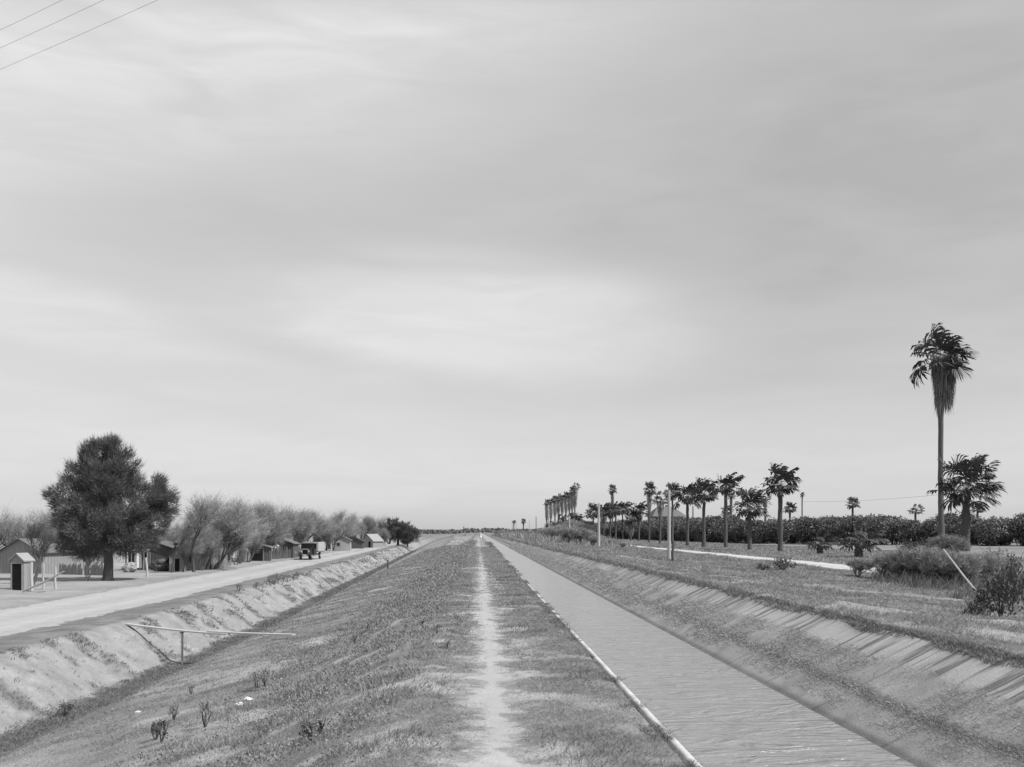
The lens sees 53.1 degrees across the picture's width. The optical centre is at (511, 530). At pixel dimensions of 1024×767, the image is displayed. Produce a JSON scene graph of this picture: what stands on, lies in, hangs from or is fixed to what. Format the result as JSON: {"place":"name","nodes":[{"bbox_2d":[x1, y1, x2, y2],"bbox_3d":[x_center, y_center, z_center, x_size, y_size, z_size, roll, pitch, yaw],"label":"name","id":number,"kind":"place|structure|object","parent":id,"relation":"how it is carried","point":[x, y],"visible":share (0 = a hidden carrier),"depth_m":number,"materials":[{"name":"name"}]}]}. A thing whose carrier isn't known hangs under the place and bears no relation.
{"place":"outdoors","nodes":[
{"label":"outdoors","id":0,"kind":"place"},
{"bbox_2d":[0,538,422,635],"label":"dirt road","id":1,"kind":"structure","parent":0,"point":[16,620],"depth_m":53.82,"materials":[{"name":"soil"}]},
{"bbox_2d":[298,542,324,559],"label":"old truck","id":2,"kind":"object","parent":1,"relation":"on","point":[309,549],"visible":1,"depth_m":123.19,"materials":[{"name":"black metal"}]},
{"bbox_2d":[0,532,1023,766],"bbox_3d":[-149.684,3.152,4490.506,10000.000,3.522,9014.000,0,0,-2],"label":"ground","id":3,"kind":"structure","parent":0,"point":[103,631],"depth_m":26.83,"materials":[{"name":"soil"}]},
{"bbox_2d":[8,553,35,590],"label":"outhouse","id":4,"kind":"structure","parent":3,"relation":"on","point":[20,569],"depth_m":59.00,"materials":[{"name":"wood"}]},
{"bbox_2d":[11,562,22,590],"bbox_3d":[-28.516,2.626,58.969,0.760,1.620,0.050,0,0,12],"label":"doorway","id":5,"kind":"structure","parent":4,"relation":"in","point":[16,567],"depth_m":58.96,"materials":[{"name":"wood"}]},
{"bbox_2d":[0,499,57,545],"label":"bare tree","id":6,"kind":"object","parent":3,"relation":"on","point":[5,529],"visible":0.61,"depth_m":84.48,"materials":[{"name":"grey plant"}]},
{"bbox_2d":[21,521,57,584],"bbox_3d":[-30.126,1.332,65.157,2.460,4.365,2.917,0,0,-30],"label":"bare tree","id":7,"kind":"object","parent":3,"relation":"on","point":[43,550],"visible":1,"depth_m":64.79,"materials":[{"name":"grey plant"}]},
{"bbox_2d":[0,538,79,573],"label":"plank barn","id":8,"kind":"structure","parent":3,"relation":"on","point":[52,560],"depth_m":82.33,"materials":[{"name":"wood"}]},
{"bbox_2d":[59,563,103,574],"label":"plank fence","id":9,"kind":"object","parent":3,"relation":"on","point":[73,569],"visible":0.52,"depth_m":79.54,"materials":[{"name":"wood"}]},
{"bbox_2d":[75,540,118,579],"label":"bare tree","id":10,"kind":"object","parent":3,"relation":"on","point":[89,560],"visible":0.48,"depth_m":70.82,"materials":[{"name":"grey plant"}]},
{"bbox_2d":[41,431,181,580],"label":"evergreen tree","id":11,"kind":"object","parent":3,"relation":"on","point":[113,474],"visible":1,"depth_m":70.02,"materials":[{"name":"grey plant"}]},
{"bbox_2d":[119,541,176,569],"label":"plank shack","id":12,"kind":"structure","parent":3,"relation":"on","point":[164,551],"depth_m":88.49,"materials":[{"name":"wood"}]},
{"bbox_2d":[148,558,168,570],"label":"brush pile","id":13,"kind":"object","parent":3,"relation":"on","point":[155,565],"visible":0.83,"depth_m":86.84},
{"bbox_2d":[154,719,170,742],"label":"weed plant","id":14,"kind":"object","parent":3,"relation":"on","point":[164,729],"visible":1,"depth_m":16.81,"materials":[{"name":"grey plant"}]},
{"bbox_2d":[162,512,183,541],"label":"bare tree","id":15,"kind":"object","parent":3,"relation":"on","point":[173,533],"visible":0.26,"depth_m":103.38,"materials":[{"name":"grey plant"}]},
{"bbox_2d":[162,545,190,570],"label":"thatched hut","id":16,"kind":"object","parent":3,"relation":"on","point":[179,562],"visible":0.6,"depth_m":86.49,"materials":[{"name":"wood"}]},
{"bbox_2d":[171,510,196,572],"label":"bare tree","id":17,"kind":"object","parent":3,"relation":"on","point":[188,530],"visible":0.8,"depth_m":83.01,"materials":[{"name":"grey plant"}]},
{"bbox_2d":[174,532,206,571],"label":"bare tree","id":18,"kind":"object","parent":3,"relation":"on","point":[186,546],"visible":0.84,"depth_m":84.56,"materials":[{"name":"grey plant"}]},
{"bbox_2d":[174,529,229,568],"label":"pale house","id":19,"kind":"structure","parent":3,"relation":"on","point":[216,559],"depth_m":91.35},
{"bbox_2d":[179,489,226,571],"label":"bare tree","id":20,"kind":"object","parent":3,"relation":"on","point":[207,512],"visible":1,"depth_m":82.49,"materials":[{"name":"grey plant"}]},
{"bbox_2d":[198,700,211,726],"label":"weed plant","id":21,"kind":"object","parent":3,"relation":"on","point":[205,707],"visible":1,"depth_m":17.21,"materials":[{"name":"grey plant"}]},
{"bbox_2d":[0,545,413,712],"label":"wall tufts","id":22,"kind":"object","parent":3,"relation":"on","point":[374,555],"visible":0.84,"depth_m":45.66,"materials":[{"name":"grey plant"}]},
{"bbox_2d":[0,550,417,754],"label":"ditch weeds","id":23,"kind":"object","parent":3,"relation":"on","point":[237,639],"visible":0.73,"depth_m":32.61,"materials":[{"name":"grey plant"}]},
{"bbox_2d":[194,523,225,570],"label":"bare tree","id":24,"kind":"object","parent":3,"relation":"on","point":[213,542],"visible":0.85,"depth_m":87.31,"materials":[{"name":"grey plant"}]},
{"bbox_2d":[125,623,295,663],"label":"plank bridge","id":25,"kind":"structure","parent":3,"relation":"on","point":[182,631],"depth_m":37.33,"materials":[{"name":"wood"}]},
{"bbox_2d":[186,491,264,569],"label":"bare tree","id":26,"kind":"object","parent":3,"relation":"on","point":[248,528],"visible":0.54,"depth_m":88.69,"materials":[{"name":"grey plant"}]},
{"bbox_2d":[186,488,264,568],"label":"bare tree","id":27,"kind":"object","parent":3,"relation":"on","point":[238,542],"visible":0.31,"depth_m":91.44,"materials":[{"name":"grey plant"}]},
{"bbox_2d":[0,544,458,766],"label":"cover","id":28,"kind":"object","parent":3,"relation":"on","point":[406,562],"visible":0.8,"depth_m":27.10,"materials":[{"name":"grey plant"}]},
{"bbox_2d":[246,528,266,561],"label":"bare tree","id":29,"kind":"object","parent":3,"relation":"on","point":[257,541],"visible":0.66,"depth_m":111.68,"materials":[{"name":"grey plant"}]},
{"bbox_2d":[239,498,276,563],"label":"bare tree","id":30,"kind":"object","parent":3,"relation":"on","point":[263,514],"visible":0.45,"depth_m":106.01,"materials":[{"name":"grey plant"}]},
{"bbox_2d":[244,544,272,560],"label":"lean to","id":31,"kind":"object","parent":3,"relation":"on","point":[263,553],"visible":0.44,"depth_m":116.10,"materials":[{"name":"wood"}]},
{"bbox_2d":[8,528,541,533],"bbox_3d":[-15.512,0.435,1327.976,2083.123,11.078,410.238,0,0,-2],"label":"distant wood","id":32,"kind":"object","parent":3,"relation":"on","point":[451,531],"visible":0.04,"depth_m":1185.91,"materials":[{"name":"plant"}]},
{"bbox_2d":[253,500,298,542],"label":"bare tree","id":33,"kind":"object","parent":3,"relation":"on","point":[282,527],"visible":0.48,"depth_m":116.76,"materials":[{"name":"grey plant"}]},
{"bbox_2d":[247,497,311,551],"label":"bare tree","id":34,"kind":"object","parent":3,"relation":"on","point":[296,525],"visible":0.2,"depth_m":125.75,"materials":[{"name":"grey plant"}]},
{"bbox_2d":[272,545,300,558],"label":"stick fence","id":35,"kind":"object","parent":3,"relation":"on","point":[280,554],"visible":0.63,"depth_m":125.97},
{"bbox_2d":[100,540,477,766],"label":"slope weeds","id":36,"kind":"object","parent":3,"relation":"on","point":[461,548],"visible":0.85,"depth_m":18.24,"materials":[{"name":"grey plant"}]},
{"bbox_2d":[278,537,300,557],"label":"plank shack","id":37,"kind":"structure","parent":3,"relation":"on","point":[292,545],"depth_m":129.99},
{"bbox_2d":[276,502,322,544],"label":"bare tree","id":38,"kind":"object","parent":3,"relation":"on","point":[302,536],"visible":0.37,"depth_m":151.48,"materials":[{"name":"grey plant"}]},
{"bbox_2d":[297,720,325,740],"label":"weed plant","id":39,"kind":"object","parent":3,"relation":"on","point":[306,731],"visible":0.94,"depth_m":12.00,"materials":[{"name":"grey plant"}]},
{"bbox_2d":[305,507,333,541],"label":"bare tree","id":40,"kind":"object","parent":3,"relation":"on","point":[320,523],"visible":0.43,"depth_m":156.12,"materials":[{"name":"grey plant"}]},
{"bbox_2d":[309,522,337,545],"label":"bare tree","id":41,"kind":"object","parent":3,"relation":"on","point":[328,537],"visible":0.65,"depth_m":165.25,"materials":[{"name":"grey plant"}]},
{"bbox_2d":[332,536,352,550],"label":"plank shack","id":42,"kind":"structure","parent":3,"relation":"on","point":[343,544],"depth_m":178.02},
{"bbox_2d":[329,517,359,550],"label":"bare tree","id":43,"kind":"object","parent":3,"relation":"on","point":[338,529],"visible":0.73,"depth_m":175.02,"materials":[{"name":"grey plant"}]},
{"bbox_2d":[346,511,381,538],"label":"bare tree","id":44,"kind":"object","parent":3,"relation":"on","point":[368,522],"visible":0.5,"depth_m":219.88,"materials":[{"name":"grey plant"}]},
{"bbox_2d":[362,534,383,547],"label":"shack","id":45,"kind":"structure","parent":3,"relation":"on","point":[373,540],"depth_m":212.20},
{"bbox_2d":[384,516,422,545],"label":"evergreen tree","id":46,"kind":"object","parent":3,"relation":"on","point":[408,532],"visible":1,"depth_m":234.07,"materials":[{"name":"grey plant"}]},
{"bbox_2d":[445,539,549,766],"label":"footpath","id":47,"kind":"structure","parent":3,"relation":"on","point":[492,676],"depth_m":13.00,"materials":[{"name":"soil"}]},
{"bbox_2d":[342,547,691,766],"bbox_3d":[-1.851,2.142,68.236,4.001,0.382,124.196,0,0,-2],"label":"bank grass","id":48,"kind":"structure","parent":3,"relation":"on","point":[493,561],"depth_m":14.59,"materials":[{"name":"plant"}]},
{"bbox_2d":[494,531,636,546],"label":"bank brush","id":49,"kind":"object","parent":3,"relation":"on","point":[536,536],"visible":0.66,"depth_m":148.63,"materials":[{"name":"plant"}]},
{"bbox_2d":[554,526,582,542],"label":"bare shrub","id":50,"kind":"object","parent":3,"relation":"on","point":[569,533],"visible":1,"depth_m":138.35,"materials":[{"name":"grey plant"}]},
{"bbox_2d":[485,539,701,766],"bbox_3d":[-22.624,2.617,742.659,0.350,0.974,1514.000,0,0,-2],"label":"canal lip","id":51,"kind":"object","parent":3,"relation":"on","point":[650,718],"visible":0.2,"depth_m":12.41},
{"bbox_2d":[486,542,706,766],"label":"lip grass","id":52,"kind":"structure","parent":3,"relation":"on","point":[651,735],"depth_m":12.63,"materials":[{"name":"plant"}]},
{"bbox_2d":[593,502,615,535],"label":"fan palm","id":53,"kind":"object","parent":3,"relation":"on","point":[603,524],"visible":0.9,"depth_m":228.76,"materials":[{"name":"grey plant"}]},
{"bbox_2d":[620,508,641,540],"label":"fan palm","id":54,"kind":"object","parent":3,"relation":"on","point":[629,523],"visible":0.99,"depth_m":230.56,"materials":[{"name":"grey plant"}]},
{"bbox_2d":[627,501,650,540],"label":"fan palm","id":55,"kind":"object","parent":3,"relation":"on","point":[641,508],"visible":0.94,"depth_m":230.78,"materials":[{"name":"grey plant"}]},
{"bbox_2d":[643,480,657,541],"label":"fan palm","id":56,"kind":"object","parent":3,"relation":"on","point":[649,486],"visible":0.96,"depth_m":204.27,"materials":[{"name":"grey plant"}]},
{"bbox_2d":[650,491,670,543],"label":"fan palm","id":57,"kind":"object","parent":3,"relation":"on","point":[660,503],"visible":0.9,"depth_m":180.51,"materials":[{"name":"grey plant"}]},
{"bbox_2d":[644,505,685,520],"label":"farmhouse","id":58,"kind":"object","parent":3,"relation":"on","point":[654,515],"visible":0.37,"depth_m":290.67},
{"bbox_2d":[666,490,671,558],"bbox_3d":[9.795,-0.224,63.872,0.432,4.662,0.235,0,0,-27],"label":"utility pole","id":59,"kind":"object","parent":3,"relation":"on","point":[669,536],"visible":0.91,"depth_m":63.80,"materials":[{"name":"grey wood"}]},
{"bbox_2d":[665,482,681,543],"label":"fan palm","id":60,"kind":"object","parent":3,"relation":"on","point":[671,487],"visible":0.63,"depth_m":170.77,"materials":[{"name":"grey plant"}]},
{"bbox_2d":[671,483,704,544],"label":"fan palm","id":61,"kind":"object","parent":3,"relation":"on","point":[688,490],"visible":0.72,"depth_m":158.40,"materials":[{"name":"grey plant"}]},
{"bbox_2d":[685,476,720,546],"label":"fan palm","id":62,"kind":"object","parent":3,"relation":"on","point":[705,484],"visible":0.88,"depth_m":144.17,"materials":[{"name":"grey plant"}]},
{"bbox_2d":[705,472,745,546],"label":"fan palm","id":63,"kind":"object","parent":3,"relation":"on","point":[730,482],"visible":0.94,"depth_m":137.95,"materials":[{"name":"grey plant"}]},
{"bbox_2d":[711,512,739,542],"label":"citrus tree","id":64,"kind":"object","parent":3,"relation":"on","point":[717,530],"visible":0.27,"depth_m":200.23,"materials":[{"name":"grey plant"}]},
{"bbox_2d":[718,517,743,542],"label":"citrus tree","id":65,"kind":"object","parent":3,"relation":"on","point":[730,536],"visible":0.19,"depth_m":196.16,"materials":[{"name":"grey plant"}]},
{"bbox_2d":[730,519,757,543],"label":"citrus tree","id":66,"kind":"object","parent":3,"relation":"on","point":[737,530],"visible":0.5,"depth_m":190.28,"materials":[{"name":"grey plant"}]},
{"bbox_2d":[734,486,771,549],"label":"fan palm","id":67,"kind":"object","parent":3,"relation":"on","point":[755,500],"visible":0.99,"depth_m":122.30,"materials":[{"name":"grey plant"}]},
{"bbox_2d":[742,519,774,543],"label":"citrus tree","id":68,"kind":"object","parent":3,"relation":"on","point":[756,525],"visible":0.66,"depth_m":186.84,"materials":[{"name":"grey plant"}]},
{"bbox_2d":[501,535,1023,656],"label":"bank grass","id":69,"kind":"structure","parent":3,"relation":"on","point":[639,554],"depth_m":31.48,"materials":[{"name":"plant"}]},
{"bbox_2d":[756,520,792,543],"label":"citrus tree","id":70,"kind":"object","parent":3,"relation":"on","point":[773,528],"visible":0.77,"depth_m":185.49,"materials":[{"name":"grey plant"}]},
{"bbox_2d":[757,461,802,551],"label":"fan palm","id":71,"kind":"object","parent":3,"relation":"on","point":[781,473],"visible":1,"depth_m":111.55,"materials":[{"name":"grey plant"}]},
{"bbox_2d":[769,556,797,570],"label":"shrub","id":72,"kind":"object","parent":3,"relation":"on","point":[780,561],"visible":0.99,"depth_m":52.12,"materials":[{"name":"grey plant"}]},
{"bbox_2d":[791,516,824,543],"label":"citrus tree","id":73,"kind":"object","parent":3,"relation":"on","point":[806,530],"visible":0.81,"depth_m":179.99,"materials":[{"name":"grey plant"}]},
{"bbox_2d":[605,538,1023,575],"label":"verge grass","id":74,"kind":"structure","parent":3,"relation":"on","point":[742,549],"depth_m":112.55,"materials":[{"name":"plant"}]},
{"bbox_2d":[803,530,836,553],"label":"bush","id":75,"kind":"object","parent":3,"relation":"on","point":[819,548],"visible":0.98,"depth_m":101.88,"materials":[{"name":"grey plant"}]},
{"bbox_2d":[815,517,841,544],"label":"citrus tree","id":76,"kind":"object","parent":3,"relation":"on","point":[830,523],"visible":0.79,"depth_m":178.56,"materials":[{"name":"grey plant"}]},
{"bbox_2d":[836,516,871,544],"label":"citrus tree","id":77,"kind":"object","parent":3,"relation":"on","point":[847,526],"visible":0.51,"depth_m":175.56,"materials":[{"name":"grey plant"}]},
{"bbox_2d":[843,558,875,576],"bbox_3d":[14.959,1.536,44.048,1.478,0.963,1.009,0,0,13],"label":"bare shrub","id":78,"kind":"object","parent":3,"relation":"on","point":[855,564],"visible":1,"depth_m":43.85,"materials":[{"name":"grey plant"}]},
{"bbox_2d":[835,519,888,557],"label":"fan palm","id":79,"kind":"object","parent":3,"relation":"on","point":[859,546],"visible":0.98,"depth_m":87.92,"materials":[{"name":"grey plant"}]},
{"bbox_2d":[861,513,895,544],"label":"citrus tree","id":80,"kind":"object","parent":3,"relation":"on","point":[882,522],"visible":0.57,"depth_m":173.41,"materials":[{"name":"grey plant"}]},
{"bbox_2d":[870,551,896,578],"bbox_3d":[16.112,1.462,43.385,1.312,1.307,1.922,0,0,-33],"label":"bare shrub","id":81,"kind":"object","parent":3,"relation":"on","point":[883,565],"visible":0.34,"depth_m":43.41,"materials":[{"name":"grey plant"}]},
{"bbox_2d":[879,545,918,582],"bbox_3d":[15.020,1.255,38.743,2.334,1.586,1.593,0,0,29],"label":"bare shrub","id":82,"kind":"object","parent":3,"relation":"on","point":[889,557],"visible":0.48,"depth_m":38.66,"materials":[{"name":"grey plant"}]},
{"bbox_2d":[886,520,923,544],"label":"citrus tree","id":83,"kind":"object","parent":3,"relation":"on","point":[903,530],"visible":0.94,"depth_m":171.60,"materials":[{"name":"grey plant"}]},
{"bbox_2d":[896,536,936,550],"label":"shrub","id":84,"kind":"object","parent":3,"relation":"on","point":[923,541],"visible":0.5,"depth_m":95.16,"materials":[{"name":"grey plant"}]},
{"bbox_2d":[898,545,955,580],"bbox_3d":[15.308,1.250,37.578,1.634,1.701,2.393,0,0,-17],"label":"bare shrub","id":85,"kind":"object","parent":3,"relation":"on","point":[927,561],"visible":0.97,"depth_m":37.26,"materials":[{"name":"grey plant"}]},
{"bbox_2d":[915,519,952,542],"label":"citrus tree","id":86,"kind":"object","parent":3,"relation":"on","point":[929,529],"visible":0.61,"depth_m":169.27,"materials":[{"name":"grey plant"}]},
{"bbox_2d":[909,323,978,536],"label":"fan palm","id":87,"kind":"object","parent":3,"relation":"on","point":[944,370],"visible":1,"depth_m":146.03,"materials":[{"name":"grey plant"}]},
{"bbox_2d":[865,566,1023,600],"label":"thicket grass","id":88,"kind":"structure","parent":3,"relation":"on","point":[923,583],"depth_m":35.23,"materials":[{"name":"grey plant"}]},
{"bbox_2d":[917,546,971,583],"bbox_3d":[15.939,1.279,37.791,1.664,1.656,2.437,0,0,-28],"label":"bare shrub","id":89,"kind":"object","parent":3,"relation":"on","point":[956,559],"visible":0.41,"depth_m":37.17,"materials":[{"name":"grey plant"}]},
{"bbox_2d":[926,532,969,552],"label":"bare shrub","id":90,"kind":"object","parent":3,"relation":"on","point":[948,541],"visible":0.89,"depth_m":78.42,"materials":[{"name":"grey plant"}]},
{"bbox_2d":[940,560,979,585],"bbox_3d":[16.422,1.496,37.681,1.297,1.291,1.900,0,0,-20],"label":"bare shrub","id":91,"kind":"object","parent":3,"relation":"on","point":[967,571],"visible":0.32,"depth_m":37.21,"materials":[{"name":"grey plant"}]},
{"bbox_2d":[948,521,976,543],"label":"citrus tree","id":92,"kind":"object","parent":3,"relation":"on","point":[957,527],"visible":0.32,"depth_m":167.01,"materials":[{"name":"grey plant"}]},
{"bbox_2d":[945,509,980,544],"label":"citrus tree","id":93,"kind":"object","parent":3,"relation":"on","point":[957,519],"visible":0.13,"depth_m":174.14,"materials":[{"name":"grey plant"}]},
{"bbox_2d":[926,453,1006,550],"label":"fan palm","id":94,"kind":"object","parent":3,"relation":"on","point":[971,469],"visible":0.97,"depth_m":117.81,"materials":[{"name":"grey plant"}]},
{"bbox_2d":[953,550,985,585],"bbox_3d":[16.755,1.376,37.596,1.355,1.551,1.984,0,0,19],"label":"bare shrub","id":95,"kind":"object","parent":3,"relation":"on","point":[973,561],"visible":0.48,"depth_m":37.28,"materials":[{"name":"grey plant"}]},
{"bbox_2d":[961,598,991,615],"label":"shrub","id":96,"kind":"object","parent":3,"relation":"on","point":[974,609],"visible":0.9,"depth_m":21.02,"materials":[{"name":"grey plant"}]},
{"bbox_2d":[976,548,1006,577],"bbox_3d":[20.544,1.529,44.133,1.647,1.640,2.413,0,0,27],"label":"bare shrub","id":97,"kind":"object","parent":3,"relation":"on","point":[992,562],"visible":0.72,"depth_m":43.79,"materials":[{"name":"grey plant"}]},
{"bbox_2d":[971,517,1012,545],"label":"citrus tree","id":98,"kind":"object","parent":3,"relation":"on","point":[983,529],"visible":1,"depth_m":164.70,"materials":[{"name":"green plant"}]},
{"bbox_2d":[968,565,1023,615],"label":"shrub","id":99,"kind":"object","parent":3,"relation":"on","point":[1002,589],"visible":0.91,"depth_m":21.41,"materials":[{"name":"grey plant"}]},
{"bbox_2d":[989,559,1023,605],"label":"shrub","id":100,"kind":"object","parent":3,"relation":"on","point":[1020,586],"visible":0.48,"depth_m":25.25,"materials":[{"name":"grey plant"}]},
{"bbox_2d":[1002,512,1023,545],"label":"citrus tree","id":101,"kind":"object","parent":3,"relation":"on","point":[1017,526],"visible":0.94,"depth_m":164.06,"materials":[{"name":"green plant"}]},
{"bbox_2d":[0,0,1023,530],"label":"sky","id":102,"kind":"structure","parent":0,"point":[431,264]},
{"bbox_2d":[481,533,916,766],"bbox_3d":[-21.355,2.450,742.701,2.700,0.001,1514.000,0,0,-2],"label":"water","id":103,"kind":"structure","parent":0,"point":[711,711],"depth_m":14.97,"materials":[{"name":"grey liquid"}]},
{"bbox_2d":[483,532,1023,766],"bbox_3d":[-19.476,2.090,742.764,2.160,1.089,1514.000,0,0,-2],"label":"canal slope","id":104,"kind":"structure","parent":0,"point":[1003,682],"depth_m":14.19,"materials":[{"name":"soil"}]},
{"bbox_2d":[492,534,1023,667],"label":"edge grass","id":105,"kind":"structure","parent":104,"relation":"on","point":[867,623],"depth_m":17.33,"materials":[{"name":"plant"}]},
{"bbox_2d":[508,543,1023,766],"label":"slope scum","id":106,"kind":"object","parent":104,"relation":"on","point":[576,571],"visible":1,"depth_m":16.99,"materials":[{"name":"grey plant"}]},
{"bbox_2d":[631,546,876,572],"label":"sand road","id":107,"kind":"structure","parent":0,"point":[834,566],"depth_m":79.38,"materials":[{"name":"sand"}]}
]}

